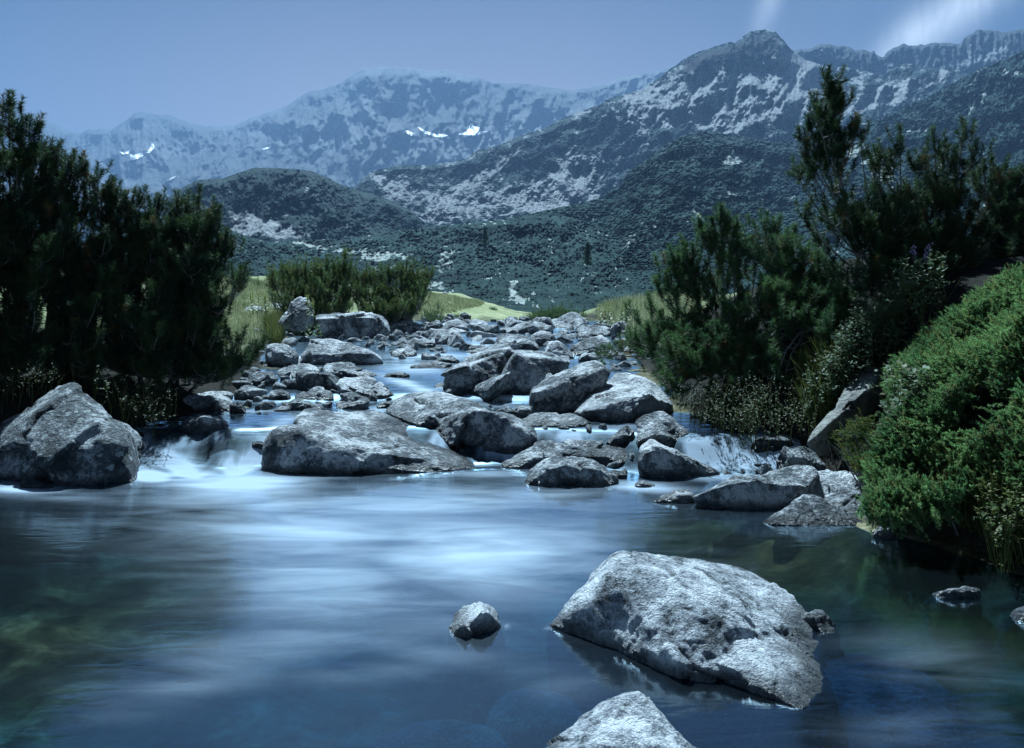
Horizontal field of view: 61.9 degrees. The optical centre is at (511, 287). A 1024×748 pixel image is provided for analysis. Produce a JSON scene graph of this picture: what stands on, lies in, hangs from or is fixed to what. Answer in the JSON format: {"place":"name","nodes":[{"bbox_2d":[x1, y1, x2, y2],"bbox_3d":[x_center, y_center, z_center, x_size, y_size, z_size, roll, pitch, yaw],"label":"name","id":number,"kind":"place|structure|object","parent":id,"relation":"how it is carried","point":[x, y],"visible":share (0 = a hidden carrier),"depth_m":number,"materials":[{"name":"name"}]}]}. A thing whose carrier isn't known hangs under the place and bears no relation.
{"place":"outdoors","nodes":[
{"label":"outdoors","id":0,"kind":"place"},
{"bbox_2d":[142,168,430,241],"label":"pine hill","id":1,"kind":"structure","parent":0,"point":[274,204],"depth_m":750.27,"materials":[{"name":"plant"}]},
{"bbox_2d":[0,65,675,267],"bbox_3d":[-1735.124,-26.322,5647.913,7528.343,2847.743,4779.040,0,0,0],"label":"mountain","id":2,"kind":"structure","parent":0,"point":[350,132],"depth_m":4694.16,"materials":[{"name":"stone"}]},
{"bbox_2d":[459,124,486,135],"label":"snow patch","id":3,"kind":"object","parent":2,"relation":"on","point":[472,130],"visible":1,"depth_m":4237.49,"materials":[{"name":"snow"}]},
{"bbox_2d":[98,215,640,312],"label":"valley floor","id":4,"kind":"structure","parent":0,"point":[522,265],"depth_m":334.29,"materials":[{"name":"green plant"}]},
{"bbox_2d":[404,291,484,315],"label":"grass","id":5,"kind":"structure","parent":0,"point":[460,303],"depth_m":35.52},
{"bbox_2d":[0,321,1023,747],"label":"water","id":6,"kind":"structure","parent":0,"point":[306,611],"depth_m":4.04,"materials":[{"name":"liquid"}]},
{"bbox_2d":[20,478,53,488],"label":"rock","id":7,"kind":"object","parent":6,"relation":"in","point":[30,483],"visible":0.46,"depth_m":6.38,"materials":[{"name":"grey stone"}]},
{"bbox_2d":[449,601,500,637],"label":"rock","id":8,"kind":"object","parent":6,"relation":"in","point":[472,620],"visible":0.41,"depth_m":3.72,"materials":[{"name":"stone"}]},
{"bbox_2d":[546,691,695,747],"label":"boulder","id":9,"kind":"object","parent":6,"relation":"in","point":[636,719],"visible":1,"depth_m":2.69,"materials":[{"name":"stone"}]},
{"bbox_2d":[653,489,694,520],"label":"rock","id":10,"kind":"object","parent":6,"relation":"in","point":[678,496],"visible":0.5,"depth_m":5.94,"materials":[{"name":"grey stone"}]},
{"bbox_2d":[802,609,834,633],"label":"rock","id":11,"kind":"object","parent":6,"relation":"in","point":[819,620],"visible":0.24,"depth_m":3.76,"materials":[{"name":"grey stone"}]},
{"bbox_2d":[0,240,1023,660],"bbox_3d":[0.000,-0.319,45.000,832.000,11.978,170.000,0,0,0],"label":"ground","id":12,"kind":"structure","parent":0,"point":[76,618],"depth_m":6.31,"materials":[{"name":"plant"}]},
{"bbox_2d":[0,131,14,227],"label":"dwarf pine","id":13,"kind":"object","parent":12,"relation":"on","point":[2,153],"visible":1,"depth_m":8.24,"materials":[{"name":"green plant"}]},
{"bbox_2d":[0,88,66,385],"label":"dwarf pine","id":14,"kind":"object","parent":12,"relation":"on","point":[22,294],"visible":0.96,"depth_m":8.31,"materials":[{"name":"green plant"}]},
{"bbox_2d":[22,140,120,392],"bbox_3d":[-4.463,-0.291,8.537,1.025,2.569,1.790,0,0,-16],"label":"dwarf pine","id":15,"kind":"object","parent":12,"relation":"on","point":[77,330],"visible":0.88,"depth_m":8.55,"materials":[{"name":"green plant"}]},
{"bbox_2d":[0,382,144,485],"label":"boulder","id":16,"kind":"object","parent":12,"relation":"on","point":[70,433],"visible":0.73,"depth_m":6.64,"materials":[{"name":"stone"}]},
{"bbox_2d":[0,362,182,439],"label":"leafy shrub","id":17,"kind":"object","parent":12,"relation":"on","point":[146,402],"visible":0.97,"depth_m":7.71,"materials":[{"name":"green plant"}]},
{"bbox_2d":[80,173,182,388],"bbox_3d":[-3.821,-0.142,8.680,1.014,2.241,1.893,0,0,-29],"label":"dwarf pine","id":18,"kind":"object","parent":12,"relation":"on","point":[135,325],"visible":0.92,"depth_m":8.58,"materials":[{"name":"green plant"}]},
{"bbox_2d":[181,414,228,433],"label":"rock","id":19,"kind":"object","parent":12,"relation":"on","point":[199,423],"visible":0.69,"depth_m":7.64,"materials":[{"name":"stone"}]},
{"bbox_2d":[141,182,270,389],"bbox_3d":[-3.230,-0.054,8.772,1.159,2.228,1.839,0,0,-29],"label":"dwarf pine","id":20,"kind":"object","parent":12,"relation":"on","point":[192,276],"visible":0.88,"depth_m":8.66,"materials":[{"name":"green plant"}]},
{"bbox_2d":[183,391,233,411],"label":"boulder","id":21,"kind":"object","parent":12,"relation":"on","point":[215,401],"visible":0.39,"depth_m":8.53,"materials":[{"name":"stone"}]},
{"bbox_2d":[229,402,245,413],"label":"rock","id":22,"kind":"object","parent":12,"relation":"on","point":[237,408],"visible":0.61,"depth_m":8.41,"materials":[{"name":"stone"}]},
{"bbox_2d":[234,385,266,399],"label":"rock","id":23,"kind":"object","parent":12,"relation":"on","point":[249,392],"visible":0.62,"depth_m":9.15,"materials":[{"name":"grey stone"}]},
{"bbox_2d":[214,275,299,344],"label":"grass","id":24,"kind":"structure","parent":12,"relation":"on","point":[242,304],"depth_m":19.47,"materials":[{"name":"plant"}]},
{"bbox_2d":[249,371,277,386],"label":"rock","id":25,"kind":"object","parent":12,"relation":"on","point":[257,378],"visible":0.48,"depth_m":10.11,"materials":[{"name":"grey stone"}]},
{"bbox_2d":[258,401,276,409],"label":"stone","id":26,"kind":"object","parent":12,"relation":"on","point":[267,405],"visible":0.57,"depth_m":8.64,"materials":[{"name":"stone"}]},
{"bbox_2d":[267,389,290,399],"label":"stone","id":27,"kind":"object","parent":12,"relation":"on","point":[279,394],"visible":0.51,"depth_m":9.11,"materials":[{"name":"grey stone"}]},
{"bbox_2d":[258,310,301,343],"bbox_3d":[-4.821,0.723,17.694,1.066,0.694,5.085,0,0,-8],"label":"grass tussock","id":28,"kind":"object","parent":12,"relation":"on","point":[272,326],"depth_m":16.51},
{"bbox_2d":[249,291,269,314],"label":"wild plant","id":29,"kind":"object","parent":28,"relation":"on","point":[252,301],"visible":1,"depth_m":16.99,"materials":[{"name":"green plant"}]},
{"bbox_2d":[265,343,298,366],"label":"boulder","id":30,"kind":"object","parent":12,"relation":"on","point":[278,355],"visible":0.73,"depth_m":11.95,"materials":[{"name":"stone"}]},
{"bbox_2d":[281,378,296,388],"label":"rock","id":31,"kind":"object","parent":12,"relation":"on","point":[291,384],"visible":0.33,"depth_m":9.78,"materials":[{"name":"stone"}]},
{"bbox_2d":[278,296,313,331],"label":"boulder","id":32,"kind":"object","parent":12,"relation":"on","point":[296,315],"visible":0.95,"depth_m":16.68,"materials":[{"name":"stone"}]},
{"bbox_2d":[278,363,319,376],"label":"rock","id":33,"kind":"object","parent":12,"relation":"on","point":[293,369],"visible":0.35,"depth_m":10.94,"materials":[{"name":"stone"}]},
{"bbox_2d":[286,398,324,410],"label":"rock","id":34,"kind":"object","parent":12,"relation":"on","point":[296,404],"visible":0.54,"depth_m":8.56,"materials":[{"name":"stone"}]},
{"bbox_2d":[264,245,359,331],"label":"dwarf pine","id":35,"kind":"object","parent":12,"relation":"on","point":[313,284],"visible":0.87,"depth_m":19.24,"materials":[{"name":"green plant"}]},
{"bbox_2d":[295,386,334,400],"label":"rock","id":36,"kind":"object","parent":12,"relation":"on","point":[312,393],"visible":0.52,"depth_m":9.19,"materials":[{"name":"grey stone"}]},
{"bbox_2d":[295,370,339,395],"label":"boulder","id":37,"kind":"object","parent":12,"relation":"on","point":[326,380],"visible":0.62,"depth_m":9.71,"materials":[{"name":"stone"}]},
{"bbox_2d":[301,338,384,364],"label":"boulder","id":38,"kind":"object","parent":12,"relation":"on","point":[322,351],"visible":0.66,"depth_m":12.25,"materials":[{"name":"stone"}]},
{"bbox_2d":[323,362,376,377],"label":"boulder","id":39,"kind":"object","parent":12,"relation":"on","point":[344,369],"visible":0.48,"depth_m":10.92,"materials":[{"name":"grey stone"}]},
{"bbox_2d":[315,311,390,338],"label":"boulder","id":40,"kind":"object","parent":12,"relation":"on","point":[362,324],"visible":0.79,"depth_m":17.26,"materials":[{"name":"grey stone"}]},
{"bbox_2d":[336,392,369,409],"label":"rock","id":41,"kind":"object","parent":12,"relation":"on","point":[351,400],"visible":0.69,"depth_m":8.73,"materials":[{"name":"grey stone"}]},
{"bbox_2d":[336,376,393,401],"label":"boulder","id":42,"kind":"object","parent":12,"relation":"on","point":[366,386],"visible":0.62,"depth_m":9.40,"materials":[{"name":"stone"}]},
{"bbox_2d":[262,407,474,474],"bbox_3d":[-1.235,1.513,7.498,1.941,0.754,1.474,0,0,0],"label":"boulder","id":43,"kind":"object","parent":12,"relation":"on","point":[313,441],"visible":0.67,"depth_m":7.01,"materials":[{"name":"grey stone"}]},
{"bbox_2d":[342,255,435,324],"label":"dwarf pine","id":44,"kind":"object","parent":12,"relation":"on","point":[384,295],"visible":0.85,"depth_m":19.49,"materials":[{"name":"green plant"}]},
{"bbox_2d":[391,344,416,356],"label":"rock","id":45,"kind":"object","parent":12,"relation":"on","point":[408,350],"visible":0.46,"depth_m":13.61,"materials":[{"name":"stone"}]},
{"bbox_2d":[389,318,422,333],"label":"boulder","id":46,"kind":"object","parent":12,"relation":"on","point":[405,326],"visible":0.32,"depth_m":18.87,"materials":[{"name":"stone"}]},
{"bbox_2d":[407,338,434,347],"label":"rock","id":47,"kind":"object","parent":12,"relation":"on","point":[427,343],"visible":0.33,"depth_m":15.23,"materials":[{"name":"grey stone"}]},
{"bbox_2d":[410,361,451,368],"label":"rock","id":48,"kind":"object","parent":12,"relation":"on","point":[430,364],"visible":0.53,"depth_m":11.81,"materials":[{"name":"grey stone"}]},
{"bbox_2d":[420,302,444,322],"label":"dwarf pine","id":49,"kind":"object","parent":12,"relation":"on","point":[433,316],"visible":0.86,"depth_m":23.93,"materials":[{"name":"green plant"}]},
{"bbox_2d":[424,320,442,329],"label":"rock","id":50,"kind":"object","parent":12,"relation":"on","point":[436,324],"visible":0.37,"depth_m":19.53,"materials":[{"name":"grey stone"}]},
{"bbox_2d":[428,328,464,344],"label":"boulder","id":51,"kind":"object","parent":12,"relation":"on","point":[444,334],"visible":0.38,"depth_m":15.98,"materials":[{"name":"stone"}]},
{"bbox_2d":[435,355,458,362],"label":"rock","id":52,"kind":"object","parent":12,"relation":"on","point":[447,358],"visible":0.43,"depth_m":12.40,"materials":[{"name":"stone"}]},
{"bbox_2d":[443,319,468,330],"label":"boulder","id":53,"kind":"object","parent":12,"relation":"on","point":[456,322],"visible":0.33,"depth_m":19.98,"materials":[{"name":"stone"}]},
{"bbox_2d":[386,391,534,454],"bbox_3d":[-0.453,1.411,7.957,1.776,0.745,0.946,0,0,39],"label":"boulder","id":54,"kind":"object","parent":12,"relation":"on","point":[452,420],"visible":0.62,"depth_m":7.53,"materials":[{"name":"grey stone"}]},
{"bbox_2d":[434,344,513,392],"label":"boulder","id":55,"kind":"object","parent":12,"relation":"on","point":[469,373],"visible":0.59,"depth_m":9.65,"materials":[{"name":"grey stone"}]},
{"bbox_2d":[470,371,510,400],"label":"rock","id":56,"kind":"object","parent":12,"relation":"on","point":[491,388],"visible":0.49,"depth_m":9.18,"materials":[{"name":"grey stone"}]},
{"bbox_2d":[481,325,499,332],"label":"stone","id":57,"kind":"object","parent":12,"relation":"on","point":[491,329],"visible":0.53,"depth_m":18.91,"materials":[{"name":"stone"}]},
{"bbox_2d":[499,405,532,418],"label":"rock","id":58,"kind":"object","parent":12,"relation":"on","point":[521,411],"visible":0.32,"depth_m":8.06,"materials":[{"name":"stone"}]},
{"bbox_2d":[495,334,538,350],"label":"boulder","id":59,"kind":"object","parent":12,"relation":"on","point":[517,342],"visible":0.56,"depth_m":14.56,"materials":[{"name":"grey stone"}]},
{"bbox_2d":[506,321,547,333],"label":"boulder","id":60,"kind":"object","parent":12,"relation":"on","point":[530,327],"visible":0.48,"depth_m":18.93,"materials":[{"name":"stone"}]},
{"bbox_2d":[501,350,569,394],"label":"boulder","id":61,"kind":"object","parent":12,"relation":"on","point":[529,370],"visible":0.52,"depth_m":9.62,"materials":[{"name":"grey stone"}]},
{"bbox_2d":[531,331,555,345],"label":"boulder","id":62,"kind":"object","parent":12,"relation":"on","point":[540,338],"visible":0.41,"depth_m":15.56,"materials":[{"name":"grey stone"}]},
{"bbox_2d":[523,299,587,320],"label":"dwarf pine","id":63,"kind":"object","parent":12,"relation":"on","point":[557,312],"visible":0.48,"depth_m":26.76,"materials":[{"name":"green plant"}]},
{"bbox_2d":[522,412,590,427],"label":"rock","id":64,"kind":"object","parent":12,"relation":"on","point":[555,419],"visible":0.56,"depth_m":7.82,"materials":[{"name":"stone"}]},
{"bbox_2d":[545,340,573,358],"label":"boulder","id":65,"kind":"object","parent":12,"relation":"on","point":[558,348],"visible":0.45,"depth_m":13.22,"materials":[{"name":"stone"}]},
{"bbox_2d":[501,439,626,468],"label":"boulder","id":66,"kind":"object","parent":12,"relation":"on","point":[537,452],"visible":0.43,"depth_m":7.14,"materials":[{"name":"grey stone"}]},
{"bbox_2d":[529,360,610,413],"bbox_3d":[0.562,1.168,8.858,1.277,0.791,0.808,0,0,-42],"label":"boulder","id":67,"kind":"object","parent":12,"relation":"on","point":[566,391],"visible":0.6,"depth_m":8.49,"materials":[{"name":"grey stone"}]},
{"bbox_2d":[552,312,587,327],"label":"boulder","id":68,"kind":"object","parent":12,"relation":"on","point":[572,318],"visible":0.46,"depth_m":21.29,"materials":[{"name":"stone"}]},
{"bbox_2d":[524,456,618,486],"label":"boulder","id":69,"kind":"object","parent":12,"relation":"on","point":[568,471],"visible":0.7,"depth_m":6.46,"materials":[{"name":"grey stone"}]},
{"bbox_2d":[578,352,597,361],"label":"stone","id":70,"kind":"object","parent":12,"relation":"on","point":[586,356],"visible":0.5,"depth_m":12.74,"materials":[{"name":"grey stone"}]},
{"bbox_2d":[569,335,612,354],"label":"boulder","id":71,"kind":"object","parent":12,"relation":"on","point":[585,345],"visible":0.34,"depth_m":13.78,"materials":[{"name":"grey stone"}]},
{"bbox_2d":[576,325,611,335],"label":"boulder","id":72,"kind":"object","parent":12,"relation":"on","point":[595,330],"visible":0.52,"depth_m":18.07,"materials":[{"name":"grey stone"}]},
{"bbox_2d":[606,425,634,445],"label":"rock","id":73,"kind":"object","parent":12,"relation":"on","point":[622,435],"visible":0.59,"depth_m":7.31,"materials":[{"name":"grey stone"}]},
{"bbox_2d":[570,373,672,433],"bbox_3d":[1.073,1.249,8.620,1.045,0.629,1.512,0,0,0],"label":"boulder","id":74,"kind":"object","parent":12,"relation":"on","point":[624,397],"visible":0.54,"depth_m":8.26,"materials":[{"name":"stone"}]},
{"bbox_2d":[594,291,704,335],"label":"grass","id":75,"kind":"structure","parent":12,"relation":"on","point":[636,302],"depth_m":22.36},
{"bbox_2d":[635,411,688,447],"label":"boulder","id":76,"kind":"object","parent":12,"relation":"on","point":[663,428],"visible":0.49,"depth_m":7.28,"materials":[{"name":"grey stone"}]},
{"bbox_2d":[637,439,719,477],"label":"boulder","id":77,"kind":"object","parent":12,"relation":"on","point":[656,459],"visible":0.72,"depth_m":6.72,"materials":[{"name":"grey stone"}]},
{"bbox_2d":[550,550,822,708],"bbox_3d":[0.824,1.524,3.627,1.341,0.640,1.330,0,0,0],"label":"boulder","id":78,"kind":"object","parent":12,"relation":"on","point":[693,619],"visible":0.64,"depth_m":3.52,"materials":[{"name":"stone"}]},
{"bbox_2d":[591,201,793,409],"bbox_3d":[1.863,0.128,8.347,2.202,2.086,1.477,0,0,0],"label":"dwarf pine","id":79,"kind":"object","parent":12,"relation":"on","point":[705,344],"visible":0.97,"depth_m":8.46,"materials":[{"name":"green plant"}]},
{"bbox_2d":[676,374,824,455],"bbox_3d":[1.949,1.056,7.608,1.282,0.714,2.137,0,0,0],"label":"leafy shrub","id":80,"kind":"object","parent":12,"relation":"on","point":[714,413],"visible":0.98,"depth_m":7.23,"materials":[{"name":"green plant"}]},
{"bbox_2d":[693,465,818,520],"bbox_3d":[1.701,1.434,5.956,0.927,0.348,0.381,0,0,0],"label":"boulder","id":81,"kind":"object","parent":12,"relation":"on","point":[782,488],"visible":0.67,"depth_m":5.80,"materials":[{"name":"grey stone"}]},
{"bbox_2d":[750,436,793,452],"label":"rock","id":82,"kind":"object","parent":12,"relation":"on","point":[774,446],"visible":0.5,"depth_m":7.12,"materials":[{"name":"stone"}]},
{"bbox_2d":[776,446,825,470],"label":"boulder","id":83,"kind":"object","parent":12,"relation":"on","point":[798,455],"visible":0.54,"depth_m":6.85,"materials":[{"name":"stone"}]},
{"bbox_2d":[752,221,856,388],"bbox_3d":[2.801,0.129,8.073,1.046,1.602,1.439,0,0,18],"label":"dwarf pine","id":84,"kind":"object","parent":12,"relation":"on","point":[810,300],"visible":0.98,"depth_m":8.04,"materials":[{"name":"green plant"}]},
{"bbox_2d":[763,494,862,541],"bbox_3d":[1.922,1.481,5.486,0.656,0.259,0.265,0,0,0],"label":"boulder","id":85,"kind":"object","parent":12,"relation":"on","point":[807,510],"visible":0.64,"depth_m":5.42,"materials":[{"name":"grey stone"}]},
{"bbox_2d":[787,469,867,518],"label":"boulder","id":86,"kind":"object","parent":12,"relation":"on","point":[840,489],"visible":0.16,"depth_m":5.89,"materials":[{"name":"stone"}]},
{"bbox_2d":[783,63,887,300],"bbox_3d":[3.180,-1.046,8.211,1.010,2.358,0.857,0,0,-38],"label":"dwarf pine","id":87,"kind":"object","parent":12,"relation":"on","point":[839,145],"visible":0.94,"depth_m":8.16,"materials":[{"name":"green plant"}]},
{"bbox_2d":[806,366,882,455],"bbox_3d":[2.683,0.980,6.774,1.376,0.645,0.236,0,0,-42],"label":"boulder","id":88,"kind":"object","parent":12,"relation":"on","point":[862,396],"visible":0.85,"depth_m":6.66,"materials":[{"name":"stone"}]},
{"bbox_2d":[824,408,880,493],"bbox_3d":[2.435,1.161,5.986,0.402,0.557,1.080,0,0,11],"label":"shrub","id":89,"kind":"object","parent":12,"relation":"on","point":[854,440],"visible":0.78,"depth_m":6.03,"materials":[{"name":"green plant"}]},
{"bbox_2d":[802,288,916,416],"bbox_3d":[2.975,0.592,7.358,1.084,1.164,0.972,0,0,0],"label":"leafy shrub","id":90,"kind":"object","parent":12,"relation":"on","point":[858,321],"visible":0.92,"depth_m":7.19,"materials":[{"name":"green plant"}]},
{"bbox_2d":[872,526,895,537],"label":"stone","id":91,"kind":"object","parent":12,"relation":"on","point":[881,533],"visible":0.57,"depth_m":5.11,"materials":[{"name":"stone"}]},
{"bbox_2d":[847,122,941,310],"bbox_3d":[3.613,-0.690,8.062,0.853,1.901,1.397,0,0,23],"label":"dwarf pine","id":92,"kind":"object","parent":12,"relation":"on","point":[897,210],"visible":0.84,"depth_m":8.10,"materials":[{"name":"green plant"}]},
{"bbox_2d":[868,360,936,462],"bbox_3d":[2.786,0.840,6.072,0.447,0.662,1.400,0,0,18],"label":"leafy shrub","id":93,"kind":"object","parent":12,"relation":"on","point":[913,385],"visible":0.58,"depth_m":5.71,"materials":[{"name":"green plant"}]},
{"bbox_2d":[873,244,960,330],"bbox_3d":[3.616,0.016,7.721,0.670,0.844,1.925,0,0,22],"label":"leafy shrub","id":94,"kind":"object","parent":12,"relation":"on","point":[915,283],"visible":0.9,"depth_m":7.26,"materials":[{"name":"green plant"}]},
{"bbox_2d":[909,242,932,283],"bbox_3d":[3.781,-0.224,7.877,0.252,0.386,0.148,0,0,-32],"label":"wild plant","id":95,"kind":"object","parent":12,"relation":"on","point":[925,254],"visible":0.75,"depth_m":7.86,"materials":[{"name":"purple plant"}]},
{"bbox_2d":[854,261,1023,541],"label":"juniper shrub","id":96,"kind":"object","parent":12,"relation":"on","point":[952,355],"visible":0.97,"depth_m":5.32,"materials":[{"name":"green plant"}]},
{"bbox_2d":[905,115,995,289],"bbox_3d":[4.184,-0.752,8.262,0.833,1.985,1.516,0,0,37],"label":"dwarf pine","id":97,"kind":"object","parent":12,"relation":"on","point":[957,243],"visible":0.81,"depth_m":8.42,"materials":[{"name":"green plant"}]},
{"bbox_2d":[932,586,980,598],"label":"rock","id":98,"kind":"object","parent":12,"relation":"on","point":[963,592],"visible":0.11,"depth_m":4.12,"materials":[{"name":"grey stone"}]},
{"bbox_2d":[922,418,1023,555],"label":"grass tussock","id":99,"kind":"object","parent":12,"relation":"on","point":[968,522],"depth_m":4.89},
{"bbox_2d":[963,150,1023,259],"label":"dwarf pine","id":100,"kind":"object","parent":12,"relation":"on","point":[1005,234],"visible":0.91,"depth_m":8.55,"materials":[{"name":"green plant"}]},
{"bbox_2d":[963,462,1023,574],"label":"leafy shrub","id":101,"kind":"object","parent":12,"relation":"on","point":[1008,521],"visible":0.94,"depth_m":4.55,"materials":[{"name":"green plant"}]},
{"bbox_2d":[1010,606,1023,622],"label":"rock","id":102,"kind":"object","parent":12,"relation":"on","point":[1017,614],"visible":0.12,"depth_m":3.86,"materials":[{"name":"grey stone"}]},
{"bbox_2d":[0,0,1023,133],"label":"sky","id":103,"kind":"structure","parent":0,"point":[85,64],"materials":[{"name":"blue"}]},
{"bbox_2d":[352,29,967,226],"bbox_3d":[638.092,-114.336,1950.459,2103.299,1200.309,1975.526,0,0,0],"label":"scree mountain","id":104,"kind":"structure","parent":0,"point":[757,84],"depth_m":1694.48,"materials":[{"name":"stone"}]},
{"bbox_2d":[502,51,1023,297],"bbox_3d":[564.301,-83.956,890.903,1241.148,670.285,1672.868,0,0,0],"label":"pine slope","id":105,"kind":"structure","parent":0,"point":[643,211],"depth_m":737.50,"materials":[{"name":"plant"}]},
{"bbox_2d":[582,242,592,268],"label":"spruce","id":106,"kind":"object","parent":105,"relation":"on","point":[587,255],"visible":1,"depth_m":219.75,"materials":[{"name":"plant"}]},
{"bbox_2d":[789,328,854,421],"bbox_3d":[2.696,0.743,7.421,0.728,0.842,0.942,0,0,0],"label":"leafy shrub","id":107,"kind":"object","parent":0,"point":[820,413],"depth_m":7.35,"materials":[{"name":"plant"}]},
{"bbox_2d":[793,29,1023,75],"bbox_3d":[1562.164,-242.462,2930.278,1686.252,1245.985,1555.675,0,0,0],"label":"crag ridge","id":108,"kind":"structure","parent":0,"point":[976,50],"depth_m":2746.63,"materials":[{"name":"stone"}]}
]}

